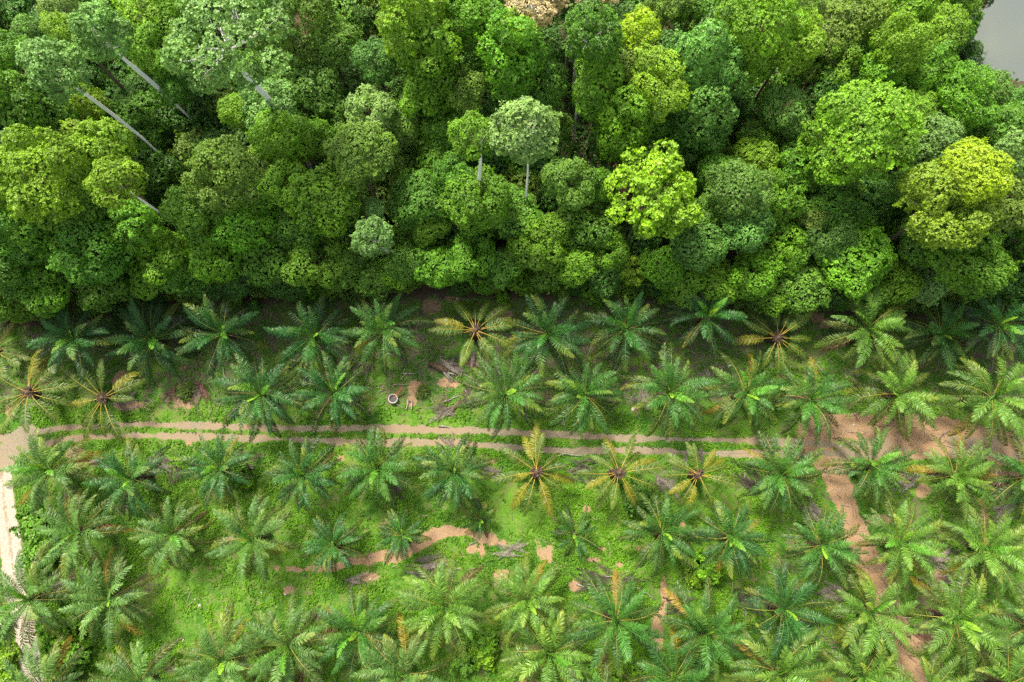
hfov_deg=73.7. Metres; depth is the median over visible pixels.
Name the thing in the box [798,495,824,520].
frond heap
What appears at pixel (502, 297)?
shrub
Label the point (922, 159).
understory tree
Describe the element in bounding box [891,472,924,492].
frond heap
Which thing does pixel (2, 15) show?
understory tree
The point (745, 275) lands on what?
forest tree
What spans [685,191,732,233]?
forest tree
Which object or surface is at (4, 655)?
shrub
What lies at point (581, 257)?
forest tree
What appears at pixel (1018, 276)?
forest tree
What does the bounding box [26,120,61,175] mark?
forest tree
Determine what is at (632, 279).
forest tree
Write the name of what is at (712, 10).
forest tree
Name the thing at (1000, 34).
lake
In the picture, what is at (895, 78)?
forest tree
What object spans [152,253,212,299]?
forest tree
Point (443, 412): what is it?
frond heap
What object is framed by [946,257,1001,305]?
forest tree
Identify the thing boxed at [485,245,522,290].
forest tree
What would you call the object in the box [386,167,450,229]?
forest tree
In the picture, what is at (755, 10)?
forest tree
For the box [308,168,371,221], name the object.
understory tree
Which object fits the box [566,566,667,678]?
oil palm
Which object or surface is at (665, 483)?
frond heap
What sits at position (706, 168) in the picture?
forest tree
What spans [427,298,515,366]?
oil palm
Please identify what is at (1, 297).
forest tree
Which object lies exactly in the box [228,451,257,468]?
frond heap
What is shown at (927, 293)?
forest tree
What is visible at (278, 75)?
understory tree
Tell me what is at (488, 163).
forest tree
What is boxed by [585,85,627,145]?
understory tree
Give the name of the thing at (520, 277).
understory tree
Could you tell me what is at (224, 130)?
understory tree
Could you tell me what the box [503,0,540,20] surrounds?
understory tree
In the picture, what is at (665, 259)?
forest tree
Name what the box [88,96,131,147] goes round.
understory tree
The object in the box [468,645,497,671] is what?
shrub
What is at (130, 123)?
forest tree
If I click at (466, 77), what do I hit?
forest tree
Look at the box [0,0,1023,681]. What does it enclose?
ground
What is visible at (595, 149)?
understory tree
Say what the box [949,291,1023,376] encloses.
oil palm
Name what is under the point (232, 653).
oil palm
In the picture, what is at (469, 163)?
understory tree
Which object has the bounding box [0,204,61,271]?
forest tree
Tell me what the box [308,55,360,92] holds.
understory tree
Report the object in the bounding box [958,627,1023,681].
oil palm
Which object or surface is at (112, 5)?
understory tree
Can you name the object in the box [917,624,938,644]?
frond heap
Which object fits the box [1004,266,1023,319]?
forest tree
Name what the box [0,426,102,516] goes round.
oil palm
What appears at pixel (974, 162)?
forest tree
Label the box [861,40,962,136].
forest tree
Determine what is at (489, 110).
understory tree
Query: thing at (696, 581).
shrub
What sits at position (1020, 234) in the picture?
forest tree
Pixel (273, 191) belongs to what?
forest tree
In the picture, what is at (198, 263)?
forest tree
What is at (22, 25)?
forest tree
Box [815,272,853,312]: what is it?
forest tree
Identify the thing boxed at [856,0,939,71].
forest tree
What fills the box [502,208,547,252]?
understory tree
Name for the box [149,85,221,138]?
forest tree
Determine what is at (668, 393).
oil palm
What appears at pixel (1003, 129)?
forest tree
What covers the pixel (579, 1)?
forest tree
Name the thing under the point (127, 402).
frond heap
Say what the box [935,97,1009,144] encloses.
forest tree
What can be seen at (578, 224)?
forest tree
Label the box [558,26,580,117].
forest tree
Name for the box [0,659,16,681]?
shrub
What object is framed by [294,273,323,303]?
understory tree
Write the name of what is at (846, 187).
forest tree
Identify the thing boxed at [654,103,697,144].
understory tree
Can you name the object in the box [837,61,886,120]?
understory tree
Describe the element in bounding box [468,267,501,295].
understory tree
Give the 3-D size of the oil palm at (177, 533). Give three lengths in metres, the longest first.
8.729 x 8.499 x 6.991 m
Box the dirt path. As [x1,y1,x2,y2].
[798,441,930,681]
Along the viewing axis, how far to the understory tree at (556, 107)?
76.87 m
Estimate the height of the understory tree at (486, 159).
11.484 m
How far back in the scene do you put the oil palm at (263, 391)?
74.16 m
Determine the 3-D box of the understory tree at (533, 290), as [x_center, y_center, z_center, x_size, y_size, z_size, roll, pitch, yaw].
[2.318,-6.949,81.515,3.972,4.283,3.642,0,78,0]
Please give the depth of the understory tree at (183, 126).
78.09 m
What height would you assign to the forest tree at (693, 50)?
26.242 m
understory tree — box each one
[0,0,33,40]
[0,125,51,173]
[15,12,96,84]
[19,304,43,321]
[42,285,84,322]
[48,41,109,97]
[51,9,107,80]
[52,154,112,182]
[57,254,94,294]
[68,290,93,312]
[78,0,134,22]
[78,295,102,318]
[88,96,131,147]
[96,57,147,96]
[96,208,135,254]
[96,285,147,317]
[104,23,161,84]
[110,90,173,141]
[116,112,177,170]
[121,284,150,308]
[127,46,171,87]
[133,160,187,209]
[136,208,180,253]
[137,284,164,306]
[155,275,176,300]
[157,165,217,214]
[162,0,212,56]
[164,104,210,154]
[168,129,221,182]
[171,279,205,307]
[174,208,225,271]
[177,206,241,254]
[184,0,225,39]
[187,127,235,182]
[203,82,247,119]
[207,61,235,95]
[219,115,277,164]
[223,0,264,51]
[223,277,251,301]
[224,50,273,106]
[236,176,284,221]
[241,206,292,252]
[245,26,288,77]
[247,271,270,298]
[255,270,284,298]
[269,49,321,118]
[275,275,310,304]
[290,94,332,143]
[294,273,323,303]
[308,0,364,56]
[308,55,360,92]
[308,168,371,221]
[310,261,342,301]
[313,218,353,249]
[333,268,367,305]
[352,263,375,292]
[358,178,401,221]
[362,0,394,47]
[376,281,394,293]
[382,131,429,187]
[382,219,432,268]
[384,148,441,204]
[392,271,419,294]
[412,269,432,287]
[423,212,471,254]
[426,234,476,284]
[431,134,472,166]
[432,19,469,64]
[446,274,473,297]
[453,43,497,108]
[457,78,514,138]
[468,192,521,244]
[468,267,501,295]
[472,136,524,180]
[480,0,510,14]
[482,272,506,294]
[496,157,552,215]
[497,127,548,177]
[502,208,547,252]
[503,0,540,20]
[504,263,534,295]
[515,78,560,122]
[517,267,545,296]
[522,153,573,211]
[532,133,578,179]
[535,105,575,153]
[536,206,590,265]
[537,0,572,42]
[538,17,576,81]
[551,283,570,299]
[555,267,587,296]
[562,0,608,33]
[567,164,611,220]
[572,233,618,283]
[574,276,608,306]
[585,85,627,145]
[586,122,636,170]
[606,0,662,38]
[607,266,636,301]
[614,213,672,263]
[621,265,656,299]
[624,27,652,59]
[640,272,662,298]
[643,140,702,183]
[651,29,685,68]
[653,273,684,307]
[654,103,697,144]
[658,209,684,247]
[681,0,714,36]
[685,248,726,293]
[692,126,733,173]
[692,159,731,215]
[698,32,745,86]
[701,90,746,144]
[724,81,764,143]
[728,278,776,317]
[742,246,795,292]
[752,57,809,96]
[757,195,805,251]
[772,111,827,167]
[783,285,815,319]
[792,212,823,264]
[793,290,819,311]
[796,81,847,131]
[805,170,865,214]
[829,298,852,310]
[831,12,882,61]
[835,204,889,256]
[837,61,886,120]
[848,168,891,206]
[855,29,899,76]
[864,76,930,140]
[867,122,906,167]
[868,284,906,323]
[869,181,910,223]
[876,236,934,288]
[877,208,911,255]
[896,56,933,88]
[896,290,924,314]
[897,117,968,178]
[898,14,966,71]
[899,261,952,299]
[908,285,943,311]
[921,289,957,318]
[932,0,984,45]
[935,164,977,209]
[939,107,1007,167]
[943,204,994,239]
[945,286,973,312]
[967,289,1005,316]
[988,210,1015,259]
[1001,282,1023,309]
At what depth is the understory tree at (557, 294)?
81.05 m
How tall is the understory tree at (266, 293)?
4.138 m
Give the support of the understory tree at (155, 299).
on the ground at (514, 520)
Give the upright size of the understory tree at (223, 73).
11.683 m
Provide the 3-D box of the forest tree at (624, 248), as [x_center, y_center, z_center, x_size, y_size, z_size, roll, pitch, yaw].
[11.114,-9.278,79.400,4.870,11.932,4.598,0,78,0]
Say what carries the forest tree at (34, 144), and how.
on the ground at (514, 520)
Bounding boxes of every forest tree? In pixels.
[0,0,61,30]
[0,19,11,61]
[0,28,59,96]
[0,65,63,126]
[0,68,114,174]
[0,123,109,230]
[0,161,38,215]
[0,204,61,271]
[0,243,65,303]
[0,273,15,320]
[0,278,43,323]
[5,206,92,272]
[7,12,94,96]
[9,248,96,318]
[14,34,169,163]
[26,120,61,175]
[35,0,124,74]
[38,9,127,94]
[41,175,126,249]
[45,215,137,288]
[54,118,126,176]
[58,116,137,179]
[65,0,190,118]
[69,0,116,16]
[69,83,113,121]
[71,263,131,313]
[82,150,218,258]
[98,79,144,123]
[101,244,156,302]
[103,198,172,252]
[110,0,170,50]
[113,71,164,113]
[114,114,166,164]
[123,14,218,120]
[124,140,190,204]
[127,257,165,300]
[133,226,189,286]
[148,0,209,69]
[149,54,204,107]
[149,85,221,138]
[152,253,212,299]
[158,0,312,168]
[158,184,228,243]
[179,131,275,218]
[184,73,230,128]
[185,226,247,287]
[196,273,233,302]
[202,116,249,174]
[204,198,282,258]
[216,92,255,133]
[219,254,267,299]
[237,224,299,289]
[238,75,299,140]
[242,0,339,69]
[244,107,319,174]
[245,140,292,181]
[253,158,310,208]
[266,256,311,302]
[269,201,323,259]
[280,59,345,135]
[280,163,360,237]
[280,226,350,293]
[292,115,335,162]
[303,13,363,116]
[310,89,356,161]
[314,216,365,254]
[317,0,375,39]
[318,47,369,102]
[321,235,369,292]
[323,117,398,217]
[341,0,393,59]
[344,83,396,144]
[348,36,399,132]
[348,214,393,269]
[350,255,393,300]
[359,60,405,108]
[361,196,393,244]
[369,136,415,187]
[374,0,449,72]
[376,254,416,289]
[379,238,431,282]
[381,85,422,153]
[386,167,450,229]
[396,9,463,114]
[396,79,456,134]
[407,206,451,247]
[413,244,459,287]
[414,100,461,159]
[416,138,457,175]
[425,196,463,228]
[431,150,477,199]
[436,0,480,87]
[437,164,512,242]
[441,228,497,285]
[442,0,505,108]
[442,61,488,152]
[446,108,497,201]
[458,14,504,103]
[471,151,510,192]
[474,7,550,101]
[484,181,544,248]
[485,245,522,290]
[486,95,562,211]
[494,6,534,121]
[503,211,573,273]
[505,0,568,79]
[510,45,569,125]
[524,262,562,294]
[540,156,599,211]
[553,245,597,289]
[554,192,625,254]
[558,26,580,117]
[562,0,624,140]
[566,36,629,153]
[572,0,619,85]
[572,166,619,213]
[589,257,624,300]
[590,231,629,273]
[591,83,655,172]
[602,137,703,239]
[606,36,653,96]
[613,3,661,50]
[617,249,645,286]
[626,39,694,162]
[638,113,690,190]
[639,244,684,288]
[641,0,696,92]
[654,18,748,139]
[658,257,707,309]
[667,83,739,162]
[669,215,728,272]
[672,0,724,40]
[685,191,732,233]
[692,1,744,65]
[695,256,739,304]
[696,149,734,191]
[702,152,777,238]
[713,0,812,89]
[716,204,776,252]
[719,39,773,101]
[724,247,782,300]
[727,125,754,156]
[727,134,779,192]
[735,9,827,130]
[735,118,780,159]
[746,70,788,105]
[747,79,812,161]
[751,72,785,117]
[751,167,807,232]
[751,283,792,317]
[753,0,826,85]
[759,222,816,278]
[761,131,824,206]
[774,254,831,314]
[777,206,830,247]
[787,184,871,244]
[793,0,871,81]
[795,75,929,186]
[799,209,859,263]
[801,0,894,90]
[803,30,862,91]
[806,145,859,197]
[810,60,857,115]
[812,214,897,303]
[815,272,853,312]
[822,46,910,134]
[832,183,897,242]
[838,65,903,136]
[844,276,892,319]
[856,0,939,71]
[858,158,1006,257]
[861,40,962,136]
[868,9,937,78]
[871,110,966,184]
[872,135,1017,242]
[873,257,924,306]
[879,164,937,205]
[892,89,937,126]
[897,213,941,268]
[899,59,1001,149]
[908,269,952,309]
[913,211,1023,302]
[922,0,981,18]
[923,0,975,51]
[931,125,1023,209]
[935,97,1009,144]
[935,99,1023,171]
[945,39,987,71]
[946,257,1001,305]
[956,19,976,50]
[963,68,1015,118]
[969,162,1023,233]
[975,0,993,9]
[982,214,1023,271]
[990,247,1023,300]
[998,86,1023,120]
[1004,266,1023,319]
[1006,209,1023,257]
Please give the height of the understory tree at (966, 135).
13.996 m
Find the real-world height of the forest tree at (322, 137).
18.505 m
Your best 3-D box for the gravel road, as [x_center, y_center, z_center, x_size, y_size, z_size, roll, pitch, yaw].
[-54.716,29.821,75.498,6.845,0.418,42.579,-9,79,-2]
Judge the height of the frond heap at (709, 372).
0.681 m
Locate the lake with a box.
[967,0,1023,80]
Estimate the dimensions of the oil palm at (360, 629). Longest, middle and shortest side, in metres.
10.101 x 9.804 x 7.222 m
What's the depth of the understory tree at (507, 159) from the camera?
76.40 m
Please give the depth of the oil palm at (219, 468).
73.67 m
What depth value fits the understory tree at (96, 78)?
78.05 m
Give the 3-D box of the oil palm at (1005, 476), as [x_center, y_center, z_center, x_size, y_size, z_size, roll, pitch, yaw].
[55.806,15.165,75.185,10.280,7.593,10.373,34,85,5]
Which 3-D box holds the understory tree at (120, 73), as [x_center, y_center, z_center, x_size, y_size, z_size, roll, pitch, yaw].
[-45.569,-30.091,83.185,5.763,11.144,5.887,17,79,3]
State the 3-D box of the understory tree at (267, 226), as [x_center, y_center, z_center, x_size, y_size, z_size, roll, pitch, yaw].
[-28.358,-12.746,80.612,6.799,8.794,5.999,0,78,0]
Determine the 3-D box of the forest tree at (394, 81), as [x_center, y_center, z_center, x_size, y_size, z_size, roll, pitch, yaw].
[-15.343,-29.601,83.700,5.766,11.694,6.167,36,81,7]
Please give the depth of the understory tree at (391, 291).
81.08 m
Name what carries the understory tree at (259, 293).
on the ground at (514, 520)
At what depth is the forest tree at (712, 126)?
69.41 m
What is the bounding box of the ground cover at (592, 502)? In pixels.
[0,296,1023,681]
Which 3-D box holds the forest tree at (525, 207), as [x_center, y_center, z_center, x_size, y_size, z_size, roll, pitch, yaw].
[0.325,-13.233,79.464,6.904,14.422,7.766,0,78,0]
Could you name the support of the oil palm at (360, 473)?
on the ground at (514, 520)
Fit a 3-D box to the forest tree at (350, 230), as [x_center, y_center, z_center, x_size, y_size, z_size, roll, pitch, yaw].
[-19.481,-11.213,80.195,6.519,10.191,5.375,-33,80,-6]
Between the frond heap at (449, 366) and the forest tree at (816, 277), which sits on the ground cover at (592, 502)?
the frond heap at (449, 366)
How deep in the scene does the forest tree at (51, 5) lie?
69.10 m
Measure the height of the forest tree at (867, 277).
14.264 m
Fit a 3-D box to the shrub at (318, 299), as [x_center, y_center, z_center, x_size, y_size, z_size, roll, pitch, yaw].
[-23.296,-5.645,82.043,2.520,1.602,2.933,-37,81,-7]
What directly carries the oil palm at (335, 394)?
on the ground at (514, 520)
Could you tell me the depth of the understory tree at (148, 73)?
77.17 m
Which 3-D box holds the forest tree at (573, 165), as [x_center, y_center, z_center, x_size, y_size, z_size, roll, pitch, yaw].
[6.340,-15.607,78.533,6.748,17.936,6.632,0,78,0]
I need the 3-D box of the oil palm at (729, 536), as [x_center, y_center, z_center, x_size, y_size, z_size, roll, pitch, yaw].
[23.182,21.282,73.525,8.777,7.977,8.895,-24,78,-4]
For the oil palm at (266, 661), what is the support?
on the ground at (514, 520)
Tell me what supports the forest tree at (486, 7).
on the ground at (514, 520)
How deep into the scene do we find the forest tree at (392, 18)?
64.23 m
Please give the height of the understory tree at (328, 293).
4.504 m
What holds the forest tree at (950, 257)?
on the ground at (514, 520)
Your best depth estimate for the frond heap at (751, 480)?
77.96 m
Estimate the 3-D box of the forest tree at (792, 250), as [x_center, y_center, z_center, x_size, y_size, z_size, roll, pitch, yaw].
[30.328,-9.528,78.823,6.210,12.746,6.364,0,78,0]
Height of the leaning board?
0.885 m
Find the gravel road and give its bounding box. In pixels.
[0,419,48,681]
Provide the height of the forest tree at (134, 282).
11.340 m
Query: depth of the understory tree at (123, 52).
79.92 m
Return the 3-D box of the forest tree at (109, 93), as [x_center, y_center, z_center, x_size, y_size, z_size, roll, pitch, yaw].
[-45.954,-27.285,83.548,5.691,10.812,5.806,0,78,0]
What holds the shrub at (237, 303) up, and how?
on the ground at (514, 520)
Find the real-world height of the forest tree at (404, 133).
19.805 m
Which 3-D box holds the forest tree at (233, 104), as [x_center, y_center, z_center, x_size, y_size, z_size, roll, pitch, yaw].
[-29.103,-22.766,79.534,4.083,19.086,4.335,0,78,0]
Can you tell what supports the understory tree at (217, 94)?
on the ground at (514, 520)
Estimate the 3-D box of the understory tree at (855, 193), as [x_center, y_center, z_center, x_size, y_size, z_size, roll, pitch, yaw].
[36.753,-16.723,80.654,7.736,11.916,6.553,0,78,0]
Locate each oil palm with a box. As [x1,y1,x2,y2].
[0,321,30,391]
[0,345,76,434]
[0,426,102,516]
[0,541,82,658]
[0,635,106,681]
[23,295,128,382]
[33,487,133,578]
[57,546,161,650]
[62,359,146,441]
[82,435,171,518]
[90,635,186,681]
[102,293,212,385]
[128,493,215,576]
[171,428,260,508]
[174,599,276,681]
[175,294,268,380]
[204,487,300,587]
[211,352,311,442]
[241,589,348,681]
[262,435,340,515]
[263,290,362,379]
[280,653,325,681]
[285,349,375,435]
[299,511,369,577]
[315,586,406,681]
[332,425,423,512]
[338,293,432,376]
[349,612,455,681]
[374,509,430,564]
[394,552,497,661]
[412,433,499,517]
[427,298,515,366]
[456,347,556,439]
[462,499,496,540]
[484,551,571,645]
[492,422,574,516]
[501,592,595,681]
[503,286,595,377]
[540,355,627,438]
[549,503,602,563]
[561,653,613,681]
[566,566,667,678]
[575,435,667,511]
[584,291,672,375]
[615,489,702,576]
[620,341,721,439]
[625,617,720,681]
[657,576,752,681]
[658,441,740,511]
[661,274,748,358]
[685,497,773,579]
[700,350,792,431]
[723,619,835,681]
[730,303,814,375]
[730,429,827,516]
[730,552,835,660]
[770,357,858,447]
[773,498,869,594]
[810,622,908,681]
[812,282,914,371]
[814,556,918,667]
[819,423,918,507]
[841,350,955,441]
[855,492,948,585]
[873,647,975,681]
[894,292,989,378]
[898,567,1016,675]
[902,431,995,519]
[934,347,1023,448]
[935,498,1023,597]
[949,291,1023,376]
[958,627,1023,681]
[969,429,1023,519]
[980,574,1023,660]
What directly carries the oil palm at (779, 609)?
on the ground at (514, 520)
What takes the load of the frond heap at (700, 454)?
on the dirt track
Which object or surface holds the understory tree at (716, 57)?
on the ground at (514, 520)
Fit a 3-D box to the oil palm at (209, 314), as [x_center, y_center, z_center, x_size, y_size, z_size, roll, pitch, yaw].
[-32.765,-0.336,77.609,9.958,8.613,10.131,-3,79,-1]
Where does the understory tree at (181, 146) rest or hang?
on the ground at (514, 520)
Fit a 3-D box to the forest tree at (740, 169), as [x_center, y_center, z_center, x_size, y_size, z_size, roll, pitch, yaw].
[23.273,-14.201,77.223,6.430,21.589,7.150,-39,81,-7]
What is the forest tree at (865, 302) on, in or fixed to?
on the ground at (514, 520)
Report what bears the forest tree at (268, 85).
on the ground at (514, 520)
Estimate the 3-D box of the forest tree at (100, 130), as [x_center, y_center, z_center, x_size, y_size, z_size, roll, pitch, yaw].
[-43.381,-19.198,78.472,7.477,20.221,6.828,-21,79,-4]
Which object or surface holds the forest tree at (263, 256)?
on the ground at (514, 520)
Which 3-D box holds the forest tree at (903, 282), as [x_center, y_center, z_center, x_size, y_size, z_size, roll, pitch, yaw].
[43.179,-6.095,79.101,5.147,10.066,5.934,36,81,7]
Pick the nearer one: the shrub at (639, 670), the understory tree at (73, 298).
the shrub at (639, 670)
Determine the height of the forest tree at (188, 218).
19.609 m
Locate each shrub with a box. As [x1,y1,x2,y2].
[0,606,10,632]
[0,640,22,678]
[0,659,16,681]
[8,508,54,544]
[11,499,43,520]
[14,536,58,574]
[33,612,93,662]
[49,634,91,678]
[217,461,248,487]
[224,296,242,310]
[242,298,261,311]
[242,473,254,489]
[269,659,298,681]
[309,292,328,305]
[448,644,478,677]
[465,625,500,662]
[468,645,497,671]
[495,289,509,304]
[584,657,623,681]
[619,478,652,516]
[629,659,662,681]
[682,560,707,588]
[686,549,729,585]
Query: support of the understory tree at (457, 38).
on the ground at (514, 520)
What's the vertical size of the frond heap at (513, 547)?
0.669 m
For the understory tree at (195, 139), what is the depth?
76.05 m
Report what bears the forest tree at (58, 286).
on the ground at (514, 520)
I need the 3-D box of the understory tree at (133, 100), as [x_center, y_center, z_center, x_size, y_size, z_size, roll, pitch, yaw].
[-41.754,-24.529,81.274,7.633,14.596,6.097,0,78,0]
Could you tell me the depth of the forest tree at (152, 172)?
76.00 m
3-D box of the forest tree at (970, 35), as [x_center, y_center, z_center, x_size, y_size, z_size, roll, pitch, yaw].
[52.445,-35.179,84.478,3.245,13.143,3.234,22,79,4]
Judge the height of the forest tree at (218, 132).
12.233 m
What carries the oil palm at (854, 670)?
on the ground at (514, 520)
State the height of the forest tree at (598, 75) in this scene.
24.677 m
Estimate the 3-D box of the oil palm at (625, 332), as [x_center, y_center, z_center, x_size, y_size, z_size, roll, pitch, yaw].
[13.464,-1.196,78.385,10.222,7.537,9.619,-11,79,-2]
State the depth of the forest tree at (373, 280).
76.09 m
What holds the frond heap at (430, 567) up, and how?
on the ground at (514, 520)
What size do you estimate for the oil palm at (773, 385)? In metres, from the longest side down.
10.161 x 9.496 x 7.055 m
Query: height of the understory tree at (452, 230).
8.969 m
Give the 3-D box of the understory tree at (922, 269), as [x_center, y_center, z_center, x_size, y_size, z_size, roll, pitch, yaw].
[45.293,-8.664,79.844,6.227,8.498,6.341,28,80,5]
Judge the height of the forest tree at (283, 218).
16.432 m
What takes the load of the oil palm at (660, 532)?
on the ground at (514, 520)
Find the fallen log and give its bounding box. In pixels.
[428,361,455,381]
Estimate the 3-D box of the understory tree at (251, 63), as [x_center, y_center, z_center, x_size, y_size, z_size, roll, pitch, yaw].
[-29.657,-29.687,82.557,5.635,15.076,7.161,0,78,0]
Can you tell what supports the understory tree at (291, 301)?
on the ground at (514, 520)
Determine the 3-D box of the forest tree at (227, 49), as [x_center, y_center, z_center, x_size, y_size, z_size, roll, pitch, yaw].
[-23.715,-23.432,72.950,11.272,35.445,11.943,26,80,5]
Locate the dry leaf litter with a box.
[0,291,1023,681]
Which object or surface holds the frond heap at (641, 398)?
on the ground at (514, 520)
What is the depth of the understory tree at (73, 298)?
79.58 m
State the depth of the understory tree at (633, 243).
76.99 m
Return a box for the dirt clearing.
[804,412,1023,461]
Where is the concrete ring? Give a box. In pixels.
[388,394,397,403]
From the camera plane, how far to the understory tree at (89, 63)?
79.12 m
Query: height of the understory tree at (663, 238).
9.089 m
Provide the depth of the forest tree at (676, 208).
66.88 m
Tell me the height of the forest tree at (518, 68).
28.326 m
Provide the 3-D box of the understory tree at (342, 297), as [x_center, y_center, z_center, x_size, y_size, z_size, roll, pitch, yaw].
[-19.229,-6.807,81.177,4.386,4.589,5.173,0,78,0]
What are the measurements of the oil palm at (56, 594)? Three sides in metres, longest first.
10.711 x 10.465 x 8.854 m
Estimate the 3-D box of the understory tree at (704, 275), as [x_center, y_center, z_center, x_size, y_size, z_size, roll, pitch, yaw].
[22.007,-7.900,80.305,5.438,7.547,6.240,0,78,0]
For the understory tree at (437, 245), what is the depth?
77.70 m
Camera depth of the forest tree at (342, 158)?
68.46 m
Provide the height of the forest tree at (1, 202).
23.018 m
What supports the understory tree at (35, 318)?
on the ground at (514, 520)
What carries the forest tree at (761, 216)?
on the ground at (514, 520)
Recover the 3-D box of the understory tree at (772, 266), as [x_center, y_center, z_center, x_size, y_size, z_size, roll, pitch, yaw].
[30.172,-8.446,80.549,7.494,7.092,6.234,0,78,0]
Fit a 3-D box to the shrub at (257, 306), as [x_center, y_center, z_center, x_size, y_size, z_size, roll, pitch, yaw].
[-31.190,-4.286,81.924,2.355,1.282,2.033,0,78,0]
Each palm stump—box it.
[173,384,194,404]
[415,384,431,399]
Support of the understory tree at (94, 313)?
on the ground at (514, 520)
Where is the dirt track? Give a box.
[0,415,829,452]
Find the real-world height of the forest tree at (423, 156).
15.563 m
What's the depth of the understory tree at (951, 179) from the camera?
79.80 m
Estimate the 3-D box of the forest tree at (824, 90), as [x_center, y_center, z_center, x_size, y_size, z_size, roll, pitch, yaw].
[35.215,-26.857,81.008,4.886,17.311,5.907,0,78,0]
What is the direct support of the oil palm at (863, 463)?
on the ground at (514, 520)
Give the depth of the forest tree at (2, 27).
78.94 m
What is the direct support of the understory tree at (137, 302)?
on the ground at (514, 520)
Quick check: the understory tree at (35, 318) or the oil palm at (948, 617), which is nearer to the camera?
the oil palm at (948, 617)
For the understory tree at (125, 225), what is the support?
on the ground at (514, 520)
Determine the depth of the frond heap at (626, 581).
75.90 m
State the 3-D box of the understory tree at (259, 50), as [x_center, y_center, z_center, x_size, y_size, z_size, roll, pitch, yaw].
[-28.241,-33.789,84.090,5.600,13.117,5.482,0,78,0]
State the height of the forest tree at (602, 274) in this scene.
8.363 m
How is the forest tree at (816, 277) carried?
on the ground at (514, 520)
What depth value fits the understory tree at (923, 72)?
76.64 m
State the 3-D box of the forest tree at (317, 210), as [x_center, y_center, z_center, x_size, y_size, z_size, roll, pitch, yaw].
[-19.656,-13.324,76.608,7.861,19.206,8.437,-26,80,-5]
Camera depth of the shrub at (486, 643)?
73.74 m
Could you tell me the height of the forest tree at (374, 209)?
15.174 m
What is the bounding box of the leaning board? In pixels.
[393,386,402,397]
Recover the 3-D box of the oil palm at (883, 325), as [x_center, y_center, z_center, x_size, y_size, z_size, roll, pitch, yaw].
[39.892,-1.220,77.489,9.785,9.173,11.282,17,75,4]
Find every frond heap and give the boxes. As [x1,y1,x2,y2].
[49,558,80,587]
[85,457,105,466]
[117,389,137,411]
[145,450,175,468]
[159,383,177,405]
[161,316,190,328]
[165,462,181,486]
[191,379,210,405]
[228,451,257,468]
[345,571,367,587]
[351,359,370,380]
[390,483,406,500]
[403,552,446,576]
[424,396,463,424]
[432,356,467,375]
[439,433,455,448]
[460,388,473,408]
[466,350,488,372]
[478,464,501,483]
[492,539,528,559]
[567,459,596,481]
[570,560,614,592]
[575,470,601,488]
[580,457,606,463]
[603,572,644,592]
[628,389,650,410]
[655,469,679,499]
[663,596,697,613]
[672,451,688,470]
[693,355,731,387]
[693,446,702,464]
[735,587,765,617]
[737,465,764,495]
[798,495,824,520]
[815,581,847,600]
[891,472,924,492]
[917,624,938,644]
[919,543,958,575]
[923,573,971,595]
[988,503,1015,521]
[989,463,1010,498]
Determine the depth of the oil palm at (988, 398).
74.79 m
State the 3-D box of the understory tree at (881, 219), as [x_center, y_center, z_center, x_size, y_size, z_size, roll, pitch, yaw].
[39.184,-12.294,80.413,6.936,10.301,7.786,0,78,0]
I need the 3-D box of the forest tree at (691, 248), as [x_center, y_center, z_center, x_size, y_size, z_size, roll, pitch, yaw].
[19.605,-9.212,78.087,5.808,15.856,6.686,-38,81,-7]
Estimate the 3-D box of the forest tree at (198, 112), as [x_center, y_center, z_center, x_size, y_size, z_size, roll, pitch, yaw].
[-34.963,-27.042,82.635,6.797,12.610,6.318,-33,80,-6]
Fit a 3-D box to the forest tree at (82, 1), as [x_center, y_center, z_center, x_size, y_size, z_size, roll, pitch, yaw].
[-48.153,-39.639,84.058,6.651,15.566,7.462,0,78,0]
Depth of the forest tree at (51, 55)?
57.93 m
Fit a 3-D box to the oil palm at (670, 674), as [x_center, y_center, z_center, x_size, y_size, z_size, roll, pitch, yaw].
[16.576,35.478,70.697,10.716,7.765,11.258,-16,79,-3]
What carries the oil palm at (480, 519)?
on the ground at (514, 520)
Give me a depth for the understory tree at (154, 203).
77.89 m
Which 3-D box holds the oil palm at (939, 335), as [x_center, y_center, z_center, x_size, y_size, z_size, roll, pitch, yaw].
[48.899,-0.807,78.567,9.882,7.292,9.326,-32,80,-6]
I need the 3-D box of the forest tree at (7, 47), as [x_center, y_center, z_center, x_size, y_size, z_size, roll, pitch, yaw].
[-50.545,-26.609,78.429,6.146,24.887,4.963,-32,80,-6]
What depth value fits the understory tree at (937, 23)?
77.83 m
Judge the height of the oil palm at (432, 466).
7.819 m
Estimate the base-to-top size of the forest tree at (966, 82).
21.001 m
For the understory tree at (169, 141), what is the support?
on the ground at (514, 520)
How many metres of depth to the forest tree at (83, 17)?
60.78 m
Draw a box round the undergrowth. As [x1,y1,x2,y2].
[2,0,1023,314]
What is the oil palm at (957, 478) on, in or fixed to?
on the ground at (514, 520)
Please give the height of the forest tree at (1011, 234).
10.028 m
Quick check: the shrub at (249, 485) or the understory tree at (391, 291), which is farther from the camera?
the understory tree at (391, 291)
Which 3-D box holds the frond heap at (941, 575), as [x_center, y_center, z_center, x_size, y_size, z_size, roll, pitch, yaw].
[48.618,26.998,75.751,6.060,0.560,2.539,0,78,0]
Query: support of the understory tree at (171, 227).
on the ground at (514, 520)
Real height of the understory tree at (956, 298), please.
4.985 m
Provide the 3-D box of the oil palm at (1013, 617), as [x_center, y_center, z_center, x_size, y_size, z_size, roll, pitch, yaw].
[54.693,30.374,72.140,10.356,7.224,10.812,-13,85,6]
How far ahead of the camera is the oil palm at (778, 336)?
78.36 m
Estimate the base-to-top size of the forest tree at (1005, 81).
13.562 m
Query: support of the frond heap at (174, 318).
on the ground at (514, 520)
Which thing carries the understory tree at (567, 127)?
on the ground at (514, 520)
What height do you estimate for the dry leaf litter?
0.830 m

